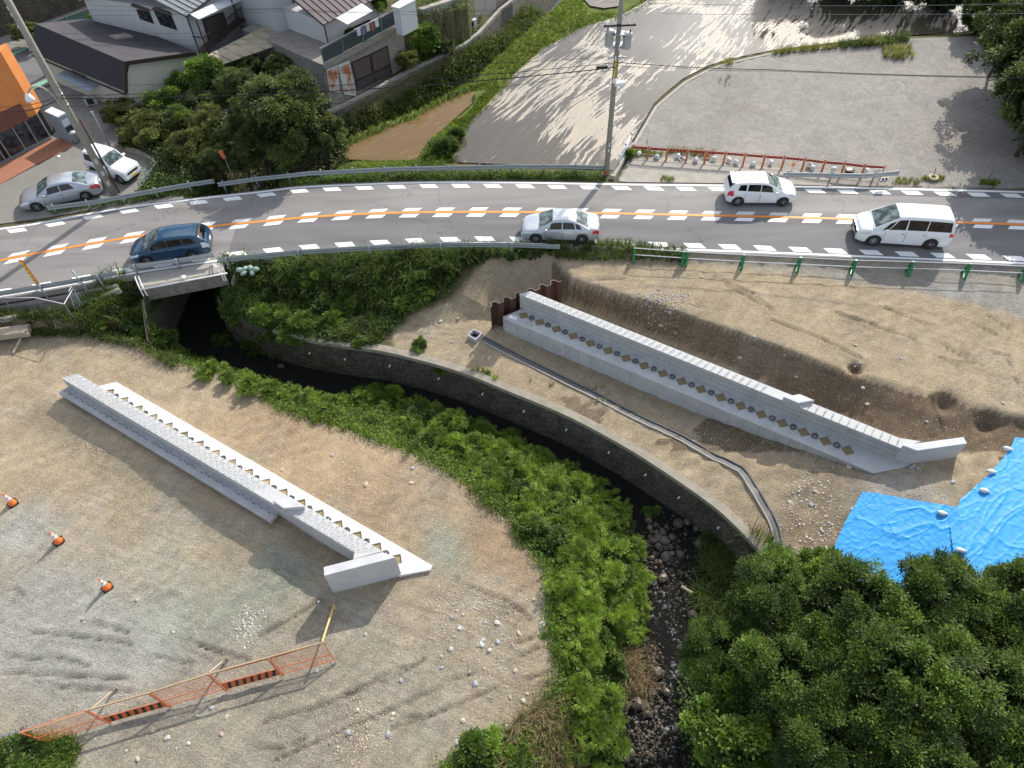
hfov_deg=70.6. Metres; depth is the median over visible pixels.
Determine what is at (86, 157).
window
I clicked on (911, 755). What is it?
tree
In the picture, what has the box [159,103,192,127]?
tree
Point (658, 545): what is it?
boulder
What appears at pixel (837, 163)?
striped fence panel
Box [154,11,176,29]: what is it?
window
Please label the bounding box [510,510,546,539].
shrub
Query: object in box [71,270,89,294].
bare post
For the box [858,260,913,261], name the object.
fence pipe
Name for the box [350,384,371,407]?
shrub
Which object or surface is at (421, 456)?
bank edge weeds
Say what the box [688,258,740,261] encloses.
fence pipe
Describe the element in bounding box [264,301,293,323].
shrub
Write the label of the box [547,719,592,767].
shrub
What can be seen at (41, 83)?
green shoulder
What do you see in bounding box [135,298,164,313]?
shrub
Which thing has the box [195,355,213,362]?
shrub
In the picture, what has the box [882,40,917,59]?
grass tuft patch
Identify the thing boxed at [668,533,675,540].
boulder
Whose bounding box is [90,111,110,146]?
steel pole
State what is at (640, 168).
apron
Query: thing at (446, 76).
channel weeds
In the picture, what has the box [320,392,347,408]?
shrub
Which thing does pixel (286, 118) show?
tree
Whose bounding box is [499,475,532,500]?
shrub
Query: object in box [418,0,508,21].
tall retaining wall
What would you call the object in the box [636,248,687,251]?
fence pipe
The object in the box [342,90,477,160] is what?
soil
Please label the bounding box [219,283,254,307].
shrub
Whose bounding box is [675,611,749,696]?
tree
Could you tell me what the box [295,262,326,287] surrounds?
shrub
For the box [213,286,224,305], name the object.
shrub
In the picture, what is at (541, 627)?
stone
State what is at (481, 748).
shrub
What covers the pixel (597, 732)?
shrub
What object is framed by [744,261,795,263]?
fence pipe
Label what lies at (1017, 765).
tree
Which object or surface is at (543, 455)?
shrub
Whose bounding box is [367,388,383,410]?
shrub
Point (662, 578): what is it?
boulder
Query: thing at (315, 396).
shrub
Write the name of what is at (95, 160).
utility pole
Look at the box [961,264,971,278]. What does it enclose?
barrier frame
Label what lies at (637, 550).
shrub
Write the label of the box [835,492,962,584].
blue tarp
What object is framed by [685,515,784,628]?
stream reeds
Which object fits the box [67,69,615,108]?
overhead cable
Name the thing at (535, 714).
dry grass
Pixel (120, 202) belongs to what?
guardrail foot grass
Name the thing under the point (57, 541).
traffic cone
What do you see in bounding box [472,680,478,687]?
stone
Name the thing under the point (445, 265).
shrub
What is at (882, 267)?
fence pipe
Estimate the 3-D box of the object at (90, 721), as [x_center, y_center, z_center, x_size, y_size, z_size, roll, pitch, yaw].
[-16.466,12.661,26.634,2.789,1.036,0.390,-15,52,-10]
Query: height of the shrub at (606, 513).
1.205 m
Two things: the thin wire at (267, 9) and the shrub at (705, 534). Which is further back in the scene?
the thin wire at (267, 9)
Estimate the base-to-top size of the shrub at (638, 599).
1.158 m
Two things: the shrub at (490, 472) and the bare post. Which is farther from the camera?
the bare post
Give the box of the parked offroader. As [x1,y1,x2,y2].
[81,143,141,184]
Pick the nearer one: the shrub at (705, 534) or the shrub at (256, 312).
the shrub at (705, 534)
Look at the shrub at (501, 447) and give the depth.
35.70 m
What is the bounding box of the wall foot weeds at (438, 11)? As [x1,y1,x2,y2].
[392,0,486,73]
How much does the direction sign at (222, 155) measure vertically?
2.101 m
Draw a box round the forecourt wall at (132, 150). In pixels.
[117,144,157,185]
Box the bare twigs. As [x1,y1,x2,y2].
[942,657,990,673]
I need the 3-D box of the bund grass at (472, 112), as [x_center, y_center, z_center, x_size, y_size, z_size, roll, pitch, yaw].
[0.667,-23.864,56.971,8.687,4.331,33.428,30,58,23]
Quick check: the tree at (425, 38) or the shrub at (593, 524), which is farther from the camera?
the tree at (425, 38)
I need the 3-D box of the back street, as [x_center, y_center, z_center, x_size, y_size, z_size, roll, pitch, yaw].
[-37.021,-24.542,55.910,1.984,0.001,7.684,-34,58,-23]
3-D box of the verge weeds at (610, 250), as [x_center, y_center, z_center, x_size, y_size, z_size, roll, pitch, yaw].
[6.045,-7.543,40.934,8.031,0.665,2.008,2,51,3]
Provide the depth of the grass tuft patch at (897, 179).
44.08 m
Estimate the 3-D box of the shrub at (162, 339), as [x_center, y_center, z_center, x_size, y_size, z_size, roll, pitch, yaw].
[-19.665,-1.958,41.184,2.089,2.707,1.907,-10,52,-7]
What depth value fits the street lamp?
39.31 m
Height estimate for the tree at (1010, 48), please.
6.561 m
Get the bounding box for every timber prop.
[92,685,118,707]
[208,656,228,672]
[322,604,335,641]
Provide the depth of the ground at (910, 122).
34.16 m
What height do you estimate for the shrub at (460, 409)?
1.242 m
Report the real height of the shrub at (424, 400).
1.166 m
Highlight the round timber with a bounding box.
[12,338,21,352]
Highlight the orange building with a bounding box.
[0,43,54,164]
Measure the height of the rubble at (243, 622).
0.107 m
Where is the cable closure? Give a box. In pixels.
[596,65,607,68]
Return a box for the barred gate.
[68,267,113,308]
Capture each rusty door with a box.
[326,65,339,92]
[337,61,355,95]
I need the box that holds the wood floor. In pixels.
[960,2,1023,157]
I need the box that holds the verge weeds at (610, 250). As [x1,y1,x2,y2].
[551,238,689,264]
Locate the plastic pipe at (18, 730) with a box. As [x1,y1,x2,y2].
[0,721,49,736]
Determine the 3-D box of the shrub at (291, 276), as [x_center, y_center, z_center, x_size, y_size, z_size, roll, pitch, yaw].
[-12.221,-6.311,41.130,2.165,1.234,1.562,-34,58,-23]
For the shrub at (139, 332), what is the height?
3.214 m
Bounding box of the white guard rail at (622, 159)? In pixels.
[610,132,632,179]
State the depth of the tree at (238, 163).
46.56 m
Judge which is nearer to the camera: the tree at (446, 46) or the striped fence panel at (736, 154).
the striped fence panel at (736, 154)
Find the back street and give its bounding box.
[11,48,49,88]
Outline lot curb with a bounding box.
[633,46,836,145]
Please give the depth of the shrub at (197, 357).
41.64 m
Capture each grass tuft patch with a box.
[470,365,498,379]
[529,378,609,400]
[633,146,663,156]
[660,175,674,181]
[666,145,715,155]
[720,56,735,64]
[772,40,840,54]
[834,29,913,48]
[859,33,884,46]
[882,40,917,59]
[892,176,920,184]
[921,174,945,181]
[979,176,1001,185]
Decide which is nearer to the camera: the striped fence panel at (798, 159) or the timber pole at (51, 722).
the timber pole at (51, 722)
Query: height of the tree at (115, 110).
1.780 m
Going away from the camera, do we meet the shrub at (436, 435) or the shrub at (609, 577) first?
the shrub at (609, 577)
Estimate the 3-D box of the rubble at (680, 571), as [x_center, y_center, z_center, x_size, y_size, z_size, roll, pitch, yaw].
[7.041,7.814,33.488,2.922,0.114,6.015,-2,51,0]
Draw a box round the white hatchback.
[723,171,796,206]
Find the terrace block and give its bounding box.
[242,15,404,108]
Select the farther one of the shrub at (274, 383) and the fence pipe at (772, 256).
the fence pipe at (772, 256)
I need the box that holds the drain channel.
[480,336,783,547]
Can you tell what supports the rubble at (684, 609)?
in the stream water at (195, 336)
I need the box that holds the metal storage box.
[45,107,79,143]
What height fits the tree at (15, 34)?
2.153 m
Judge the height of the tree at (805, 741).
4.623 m
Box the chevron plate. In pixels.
[879,177,888,181]
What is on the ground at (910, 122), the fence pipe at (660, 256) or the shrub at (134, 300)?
the shrub at (134, 300)
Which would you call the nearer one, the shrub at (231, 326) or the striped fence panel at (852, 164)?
the shrub at (231, 326)
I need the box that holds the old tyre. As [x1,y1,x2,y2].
[928,174,938,180]
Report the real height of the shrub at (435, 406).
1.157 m
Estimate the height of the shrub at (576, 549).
1.683 m
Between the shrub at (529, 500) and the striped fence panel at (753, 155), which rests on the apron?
the striped fence panel at (753, 155)
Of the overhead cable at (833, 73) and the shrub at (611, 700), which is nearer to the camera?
the shrub at (611, 700)
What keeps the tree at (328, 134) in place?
on the ground at (910, 122)
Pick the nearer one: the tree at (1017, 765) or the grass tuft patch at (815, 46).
the tree at (1017, 765)
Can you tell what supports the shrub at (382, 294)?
on the ground at (910, 122)
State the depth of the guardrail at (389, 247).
40.65 m
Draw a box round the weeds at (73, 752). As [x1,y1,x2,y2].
[0,726,88,767]
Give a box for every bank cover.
[671,553,804,767]
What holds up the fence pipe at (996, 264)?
attached to the barrier frame at (1020, 278)
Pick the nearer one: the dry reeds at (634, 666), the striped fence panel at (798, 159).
the dry reeds at (634, 666)
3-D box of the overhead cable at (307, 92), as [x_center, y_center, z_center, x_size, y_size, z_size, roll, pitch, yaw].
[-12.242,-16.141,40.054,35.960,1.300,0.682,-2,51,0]
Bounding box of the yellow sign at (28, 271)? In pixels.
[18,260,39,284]
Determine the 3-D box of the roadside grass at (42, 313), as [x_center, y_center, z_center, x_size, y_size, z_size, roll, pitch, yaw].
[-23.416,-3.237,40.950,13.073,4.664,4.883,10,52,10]
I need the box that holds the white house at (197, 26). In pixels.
[78,0,245,60]
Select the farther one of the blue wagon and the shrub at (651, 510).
the blue wagon
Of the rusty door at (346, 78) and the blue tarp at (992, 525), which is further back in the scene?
the rusty door at (346, 78)
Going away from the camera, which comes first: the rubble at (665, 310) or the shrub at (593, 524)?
the shrub at (593, 524)
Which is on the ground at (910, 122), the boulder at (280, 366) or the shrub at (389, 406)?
the shrub at (389, 406)
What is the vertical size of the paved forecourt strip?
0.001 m
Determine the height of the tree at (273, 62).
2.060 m
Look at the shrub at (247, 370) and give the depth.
38.44 m
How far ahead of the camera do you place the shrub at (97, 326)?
39.58 m
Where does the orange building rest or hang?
on the ground at (910, 122)
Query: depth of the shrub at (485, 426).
37.66 m
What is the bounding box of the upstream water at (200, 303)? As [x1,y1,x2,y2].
[180,0,560,318]
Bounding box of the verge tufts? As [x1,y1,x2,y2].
[283,165,603,184]
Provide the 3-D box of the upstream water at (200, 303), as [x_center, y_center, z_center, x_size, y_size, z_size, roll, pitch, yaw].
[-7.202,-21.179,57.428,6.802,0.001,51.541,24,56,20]
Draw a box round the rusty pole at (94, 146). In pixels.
[79,119,120,193]
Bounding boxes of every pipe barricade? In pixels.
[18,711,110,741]
[88,694,169,723]
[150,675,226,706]
[209,659,281,690]
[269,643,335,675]
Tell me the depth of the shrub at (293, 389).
38.43 m
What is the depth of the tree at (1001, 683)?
23.15 m
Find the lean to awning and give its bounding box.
[208,25,284,74]
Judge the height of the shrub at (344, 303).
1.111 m
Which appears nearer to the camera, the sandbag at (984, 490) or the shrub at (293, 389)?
the sandbag at (984, 490)
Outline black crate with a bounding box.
[845,167,854,172]
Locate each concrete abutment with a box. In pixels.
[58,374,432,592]
[503,291,966,473]
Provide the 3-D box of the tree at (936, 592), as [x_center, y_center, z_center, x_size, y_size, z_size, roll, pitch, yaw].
[16.015,8.546,26.817,4.740,4.513,4.265,-2,51,0]
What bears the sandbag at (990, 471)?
on the blue tarp at (992, 525)
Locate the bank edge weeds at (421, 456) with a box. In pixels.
[161,351,571,767]
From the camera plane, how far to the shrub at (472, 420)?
37.92 m
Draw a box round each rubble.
[31,423,148,471]
[225,605,266,649]
[308,639,412,767]
[392,577,518,671]
[429,583,527,613]
[475,559,534,715]
[612,289,727,337]
[623,702,682,767]
[631,624,684,753]
[636,282,690,332]
[638,496,692,616]
[651,527,700,659]
[762,443,852,548]
[890,482,963,503]
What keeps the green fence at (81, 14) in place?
on the ground at (910, 122)
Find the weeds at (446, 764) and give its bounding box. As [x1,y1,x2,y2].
[428,729,537,767]
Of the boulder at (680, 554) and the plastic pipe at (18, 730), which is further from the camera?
the boulder at (680, 554)
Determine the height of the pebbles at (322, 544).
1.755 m
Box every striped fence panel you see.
[631,145,648,157]
[648,146,667,161]
[666,147,687,162]
[686,148,706,163]
[705,150,725,163]
[723,151,745,166]
[743,153,765,168]
[762,154,784,169]
[782,155,805,171]
[802,157,825,172]
[821,160,845,172]
[842,161,865,173]
[862,164,885,178]
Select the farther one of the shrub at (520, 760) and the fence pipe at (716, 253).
the fence pipe at (716, 253)
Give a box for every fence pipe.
[635,254,685,258]
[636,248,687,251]
[688,251,743,254]
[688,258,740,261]
[744,254,799,257]
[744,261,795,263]
[801,264,852,266]
[802,257,854,260]
[856,266,908,268]
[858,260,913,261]
[913,268,965,270]
[914,261,970,263]
[970,270,1021,272]
[971,263,1023,266]
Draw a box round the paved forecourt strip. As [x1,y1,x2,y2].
[0,138,73,183]
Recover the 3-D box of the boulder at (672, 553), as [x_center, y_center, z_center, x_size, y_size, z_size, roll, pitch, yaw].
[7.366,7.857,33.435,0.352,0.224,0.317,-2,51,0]
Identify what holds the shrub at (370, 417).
on the ground at (910, 122)
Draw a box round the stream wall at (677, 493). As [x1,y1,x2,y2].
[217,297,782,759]
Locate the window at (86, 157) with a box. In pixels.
[83,154,91,161]
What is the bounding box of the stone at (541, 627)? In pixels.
[538,621,545,629]
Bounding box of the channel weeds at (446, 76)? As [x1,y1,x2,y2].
[349,3,545,137]
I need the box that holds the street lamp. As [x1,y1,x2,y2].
[25,86,63,109]
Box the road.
[0,181,1023,303]
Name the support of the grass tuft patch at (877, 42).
on the ground at (910, 122)
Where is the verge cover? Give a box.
[278,166,608,187]
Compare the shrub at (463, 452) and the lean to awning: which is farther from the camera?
the lean to awning
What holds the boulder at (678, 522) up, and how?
in the stream water at (195, 336)
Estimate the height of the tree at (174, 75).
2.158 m
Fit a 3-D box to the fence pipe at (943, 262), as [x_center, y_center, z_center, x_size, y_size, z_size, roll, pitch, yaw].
[23.028,-6.496,38.719,2.930,0.071,0.042,3,51,5]
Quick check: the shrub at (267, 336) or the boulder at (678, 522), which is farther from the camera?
the shrub at (267, 336)
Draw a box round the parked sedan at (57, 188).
[19,170,102,211]
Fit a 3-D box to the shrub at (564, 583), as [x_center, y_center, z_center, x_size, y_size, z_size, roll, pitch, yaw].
[2.160,8.451,30.011,1.909,1.500,2.494,-2,51,0]
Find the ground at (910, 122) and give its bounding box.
[0,0,1023,767]
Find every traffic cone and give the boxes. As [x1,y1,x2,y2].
[3,494,18,508]
[49,532,64,546]
[98,579,113,593]
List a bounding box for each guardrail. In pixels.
[0,271,117,302]
[46,179,214,213]
[128,253,213,274]
[217,163,603,193]
[220,242,559,271]
[783,170,899,182]
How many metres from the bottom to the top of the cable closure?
0.160 m
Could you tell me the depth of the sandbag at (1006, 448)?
32.46 m
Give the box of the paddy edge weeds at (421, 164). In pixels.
[337,158,446,174]
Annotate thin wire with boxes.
[0,2,449,15]
[0,38,279,39]
[8,8,519,11]
[19,43,279,45]
[48,31,272,33]
[164,8,511,14]
[600,1,1023,5]
[669,13,1023,14]
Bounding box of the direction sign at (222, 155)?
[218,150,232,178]
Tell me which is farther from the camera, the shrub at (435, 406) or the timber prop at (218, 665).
the shrub at (435, 406)
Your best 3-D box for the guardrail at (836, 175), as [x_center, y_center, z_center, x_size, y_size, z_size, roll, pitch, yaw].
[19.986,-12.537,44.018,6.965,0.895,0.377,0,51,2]
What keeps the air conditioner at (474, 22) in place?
on the ground at (910, 122)
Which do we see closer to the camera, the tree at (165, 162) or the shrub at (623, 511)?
the shrub at (623, 511)
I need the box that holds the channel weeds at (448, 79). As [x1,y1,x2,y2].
[346,1,547,138]
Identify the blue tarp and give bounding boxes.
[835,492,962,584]
[950,437,1023,584]
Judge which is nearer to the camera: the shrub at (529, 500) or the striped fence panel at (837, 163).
the shrub at (529, 500)
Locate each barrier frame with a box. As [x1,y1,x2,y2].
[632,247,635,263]
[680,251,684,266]
[684,252,688,266]
[739,255,745,269]
[794,257,801,272]
[849,259,857,275]
[905,262,914,276]
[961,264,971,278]
[1018,269,1023,281]
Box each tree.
[5,20,37,41]
[98,97,139,127]
[115,107,183,146]
[117,123,136,150]
[140,85,181,115]
[154,155,187,173]
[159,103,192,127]
[162,127,214,164]
[163,69,193,91]
[173,87,228,120]
[177,51,226,90]
[179,102,233,145]
[194,142,235,193]
[211,66,254,100]
[219,148,263,190]
[224,109,274,188]
[227,65,330,179]
[236,55,263,72]
[260,51,291,76]
[265,128,319,177]
[305,110,347,169]
[344,27,354,34]
[370,0,388,16]
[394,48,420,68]
[408,19,441,55]
[435,36,455,58]
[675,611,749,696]
[676,681,780,767]
[703,656,757,713]
[723,616,862,732]
[725,540,822,650]
[767,686,876,767]
[776,551,933,674]
[797,545,857,601]
[801,615,980,767]
[841,698,1012,767]
[865,0,912,6]
[886,546,1014,657]
[909,0,963,11]
[917,621,1023,767]
[951,553,1023,661]
[961,0,1013,34]
[962,15,1023,84]
[970,700,1023,767]
[972,0,1023,77]
[986,55,1023,156]
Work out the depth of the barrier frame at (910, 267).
39.18 m
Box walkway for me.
[0,298,84,314]
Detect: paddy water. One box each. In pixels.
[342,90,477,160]
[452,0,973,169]
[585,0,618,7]
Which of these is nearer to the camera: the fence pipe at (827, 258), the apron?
the fence pipe at (827, 258)
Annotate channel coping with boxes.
[328,0,521,117]
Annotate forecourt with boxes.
[0,145,152,223]
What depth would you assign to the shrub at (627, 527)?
34.00 m
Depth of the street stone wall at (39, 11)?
60.14 m
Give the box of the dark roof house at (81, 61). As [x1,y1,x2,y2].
[31,18,196,110]
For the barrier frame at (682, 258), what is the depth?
40.08 m
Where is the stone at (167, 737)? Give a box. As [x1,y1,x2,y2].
[164,735,170,740]
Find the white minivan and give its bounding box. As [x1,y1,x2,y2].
[851,203,955,249]
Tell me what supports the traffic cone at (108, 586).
on the ground at (910, 122)
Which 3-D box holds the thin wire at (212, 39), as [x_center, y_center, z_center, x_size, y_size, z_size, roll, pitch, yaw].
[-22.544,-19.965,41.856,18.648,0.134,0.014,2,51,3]
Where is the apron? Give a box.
[620,155,831,185]
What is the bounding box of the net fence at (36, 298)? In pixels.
[0,289,76,321]
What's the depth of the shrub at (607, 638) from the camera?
29.34 m
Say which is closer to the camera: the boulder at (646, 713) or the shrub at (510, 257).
the boulder at (646, 713)
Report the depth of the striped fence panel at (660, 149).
45.69 m
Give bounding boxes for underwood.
[108,53,359,195]
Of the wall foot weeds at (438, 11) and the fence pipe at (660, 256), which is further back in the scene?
the wall foot weeds at (438, 11)
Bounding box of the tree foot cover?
[134,157,348,197]
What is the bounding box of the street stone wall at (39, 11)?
[0,0,85,36]
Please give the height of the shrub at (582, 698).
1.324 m
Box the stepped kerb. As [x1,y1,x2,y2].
[0,284,121,322]
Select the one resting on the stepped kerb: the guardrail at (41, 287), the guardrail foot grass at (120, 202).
the guardrail at (41, 287)
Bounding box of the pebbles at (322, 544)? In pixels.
[0,276,1023,766]
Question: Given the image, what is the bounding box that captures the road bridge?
[136,262,237,350]
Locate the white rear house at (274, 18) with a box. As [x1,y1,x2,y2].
[234,0,294,32]
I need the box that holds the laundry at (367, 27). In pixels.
[354,18,378,35]
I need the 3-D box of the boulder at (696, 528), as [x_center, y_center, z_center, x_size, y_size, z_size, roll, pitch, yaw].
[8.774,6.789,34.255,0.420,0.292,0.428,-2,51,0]
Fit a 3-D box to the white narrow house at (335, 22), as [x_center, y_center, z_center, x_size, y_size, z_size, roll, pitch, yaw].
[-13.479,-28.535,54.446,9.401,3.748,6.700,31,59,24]
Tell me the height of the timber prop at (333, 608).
1.077 m
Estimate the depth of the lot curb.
52.16 m
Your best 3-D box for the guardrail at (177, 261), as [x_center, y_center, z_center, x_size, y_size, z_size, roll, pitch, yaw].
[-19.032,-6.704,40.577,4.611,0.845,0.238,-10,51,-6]
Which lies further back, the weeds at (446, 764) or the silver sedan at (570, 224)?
the silver sedan at (570, 224)
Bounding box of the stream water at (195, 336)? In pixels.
[175,318,747,767]
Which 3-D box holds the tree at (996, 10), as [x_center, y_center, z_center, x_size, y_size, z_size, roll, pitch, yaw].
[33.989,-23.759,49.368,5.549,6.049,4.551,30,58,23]
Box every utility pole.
[4,0,117,200]
[4,1,44,74]
[603,0,635,177]
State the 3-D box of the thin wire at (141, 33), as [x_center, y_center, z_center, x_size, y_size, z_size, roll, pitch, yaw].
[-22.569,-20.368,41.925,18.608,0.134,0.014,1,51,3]
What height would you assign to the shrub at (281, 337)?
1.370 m
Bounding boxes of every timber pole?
[18,712,83,733]
[85,641,323,710]
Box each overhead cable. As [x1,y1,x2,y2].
[0,67,615,112]
[13,62,616,106]
[55,56,608,87]
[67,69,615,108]
[616,65,1023,78]
[617,62,1023,77]
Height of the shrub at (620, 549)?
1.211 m
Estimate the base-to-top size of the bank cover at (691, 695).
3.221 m
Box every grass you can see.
[0,277,180,364]
[0,733,73,767]
[42,189,195,212]
[74,261,138,310]
[166,356,628,767]
[218,234,566,363]
[278,247,558,270]
[335,156,445,174]
[342,0,655,163]
[492,682,593,767]
[552,235,690,260]
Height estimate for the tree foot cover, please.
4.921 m
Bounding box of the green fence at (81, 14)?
[52,8,88,21]
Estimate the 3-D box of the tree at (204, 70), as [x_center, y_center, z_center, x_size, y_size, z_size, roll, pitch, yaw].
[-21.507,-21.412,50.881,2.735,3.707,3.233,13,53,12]
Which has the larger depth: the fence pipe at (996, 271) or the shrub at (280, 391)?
the fence pipe at (996, 271)
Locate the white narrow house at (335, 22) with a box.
[283,0,384,43]
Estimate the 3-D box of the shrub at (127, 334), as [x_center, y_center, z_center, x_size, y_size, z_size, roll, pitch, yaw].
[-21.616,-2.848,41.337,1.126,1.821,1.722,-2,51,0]
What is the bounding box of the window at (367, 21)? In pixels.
[349,19,369,30]
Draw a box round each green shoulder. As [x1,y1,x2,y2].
[13,47,27,54]
[31,79,47,88]
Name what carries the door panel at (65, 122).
in the metal storage box
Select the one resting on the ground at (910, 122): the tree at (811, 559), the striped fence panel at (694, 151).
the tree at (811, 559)
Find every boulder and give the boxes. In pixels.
[277,363,284,368]
[623,756,629,763]
[627,748,635,760]
[631,697,641,709]
[641,699,648,709]
[643,710,651,716]
[645,517,652,523]
[646,524,652,530]
[649,537,657,543]
[652,667,663,677]
[654,532,662,541]
[654,542,661,550]
[657,573,667,583]
[659,528,665,534]
[660,535,669,544]
[660,551,671,561]
[661,687,670,696]
[667,544,673,550]
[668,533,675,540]
[669,551,674,556]
[673,517,684,527]
[675,550,684,558]
[684,518,691,525]
[687,609,696,617]
[693,524,700,531]
[694,537,702,547]
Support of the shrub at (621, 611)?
on the ground at (910, 122)
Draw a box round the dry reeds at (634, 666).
[616,635,666,715]
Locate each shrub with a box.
[2,725,50,767]
[90,319,109,333]
[114,301,154,334]
[118,331,132,338]
[126,294,144,309]
[129,320,157,343]
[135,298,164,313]
[145,327,180,351]
[163,342,185,358]
[182,354,201,361]
[183,347,194,357]
[191,358,218,381]
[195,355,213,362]
[210,330,233,348]
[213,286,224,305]
[214,295,243,327]
[217,371,234,384]
[218,361,230,370]
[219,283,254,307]
[226,318,241,328]
[232,373,261,397]
[237,367,253,376]
[238,337,265,357]
[246,302,269,328]
[247,280,275,303]
[252,325,275,344]
[259,384,289,403]
[260,377,279,388]
[263,272,300,297]
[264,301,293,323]
[275,325,295,344]
[278,265,302,284]
[279,380,301,397]
[286,308,324,332]
[287,332,305,346]
[290,393,308,407]
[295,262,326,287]
[298,280,337,311]
[300,386,321,404]
[308,399,340,424]
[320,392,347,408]
[321,309,345,330]
[328,291,358,316]
[329,267,352,295]
[336,387,371,409]
[340,262,372,285]
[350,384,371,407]
[351,336,364,350]
[359,382,387,409]
[360,280,388,300]
[360,412,381,432]
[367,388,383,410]
[369,265,394,287]
[377,390,413,415]
[379,384,408,410]
[381,249,417,273]
[387,412,424,440]
[391,294,413,310]
[398,393,430,419]
[403,401,437,427]
[405,262,441,291]
[411,335,426,354]
[418,285,437,302]
[418,425,450,451]
[422,147,441,159]
[422,399,442,422]
[426,132,460,158]
[427,408,469,435]
[432,368,446,376]
[432,431,484,470]
[434,252,462,271]
[435,406,467,420]
[446,124,466,139]
[449,721,503,767]
[462,247,480,263]
[463,416,485,434]
[463,448,513,494]
[464,431,490,450]
[467,419,503,437]
[476,431,513,474]
[491,427,525,455]
[499,247,526,262]
[499,446,547,478]
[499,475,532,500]
[499,738,535,767]
[503,435,541,458]
[505,481,559,527]
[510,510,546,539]
[519,444,556,467]
[521,461,569,497]
[530,522,571,557]
[537,458,572,478]
[538,609,600,666]
[539,485,593,533]
[541,560,585,616]
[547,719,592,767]
[551,527,598,577]
[554,461,594,488]
[559,584,607,624]
[559,639,605,691]
[559,675,605,718]
[562,470,595,510]
[563,501,614,554]
[569,701,622,753]
[582,549,626,598]
[588,722,634,767]
[589,475,619,507]
[589,494,624,529]
[590,490,632,530]
[590,676,627,723]
[592,624,624,664]
[598,527,631,560]
[598,582,639,629]
[598,649,628,684]
[606,558,640,588]
[608,510,636,538]
[608,714,628,731]
[612,618,643,645]
[617,532,647,564]
[619,581,652,612]
[624,147,635,158]
[626,561,656,587]
[633,608,651,644]
[642,502,661,517]
[699,530,727,555]
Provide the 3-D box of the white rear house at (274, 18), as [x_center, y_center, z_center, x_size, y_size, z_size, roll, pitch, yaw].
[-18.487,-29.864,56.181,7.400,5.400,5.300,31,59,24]
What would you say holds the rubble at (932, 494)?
on the ground at (910, 122)
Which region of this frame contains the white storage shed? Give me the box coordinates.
[391,0,418,35]
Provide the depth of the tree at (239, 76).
49.73 m
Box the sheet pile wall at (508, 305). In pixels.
[490,280,561,329]
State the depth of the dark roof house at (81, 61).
51.08 m
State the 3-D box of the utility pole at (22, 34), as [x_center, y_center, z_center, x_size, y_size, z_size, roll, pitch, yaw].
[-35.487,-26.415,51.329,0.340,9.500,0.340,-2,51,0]
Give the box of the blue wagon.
[130,223,212,262]
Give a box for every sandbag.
[937,510,947,515]
[956,547,967,552]
[979,488,990,492]
[986,469,997,473]
[1002,446,1013,450]
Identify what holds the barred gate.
on the stepped kerb
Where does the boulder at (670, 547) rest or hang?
in the stream water at (195, 336)
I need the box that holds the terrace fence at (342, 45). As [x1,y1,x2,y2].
[320,10,394,70]
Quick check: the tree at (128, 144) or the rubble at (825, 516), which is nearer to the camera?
the rubble at (825, 516)
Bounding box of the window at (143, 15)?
[136,9,153,23]
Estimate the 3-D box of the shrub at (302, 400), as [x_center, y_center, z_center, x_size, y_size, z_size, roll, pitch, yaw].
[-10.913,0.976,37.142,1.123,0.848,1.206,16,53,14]
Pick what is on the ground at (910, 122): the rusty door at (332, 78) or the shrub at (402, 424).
the shrub at (402, 424)
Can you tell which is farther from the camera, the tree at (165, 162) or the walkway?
the tree at (165, 162)
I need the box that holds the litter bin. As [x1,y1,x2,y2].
[68,130,79,143]
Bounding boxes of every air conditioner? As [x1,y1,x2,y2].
[83,94,97,105]
[472,18,476,27]
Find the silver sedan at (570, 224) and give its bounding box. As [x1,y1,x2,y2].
[521,208,598,243]
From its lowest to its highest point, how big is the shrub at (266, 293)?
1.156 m
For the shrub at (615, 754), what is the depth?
27.41 m
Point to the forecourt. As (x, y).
(13, 188)
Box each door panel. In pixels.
[61,118,70,126]
[65,125,73,132]
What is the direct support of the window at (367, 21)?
in the white narrow house at (335, 22)
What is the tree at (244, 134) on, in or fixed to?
on the ground at (910, 122)
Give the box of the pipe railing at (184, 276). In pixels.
[134,263,226,295]
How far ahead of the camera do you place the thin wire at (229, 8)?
43.15 m
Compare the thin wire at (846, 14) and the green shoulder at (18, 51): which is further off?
the green shoulder at (18, 51)
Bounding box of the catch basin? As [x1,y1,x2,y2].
[467,329,482,342]
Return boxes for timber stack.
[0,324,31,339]

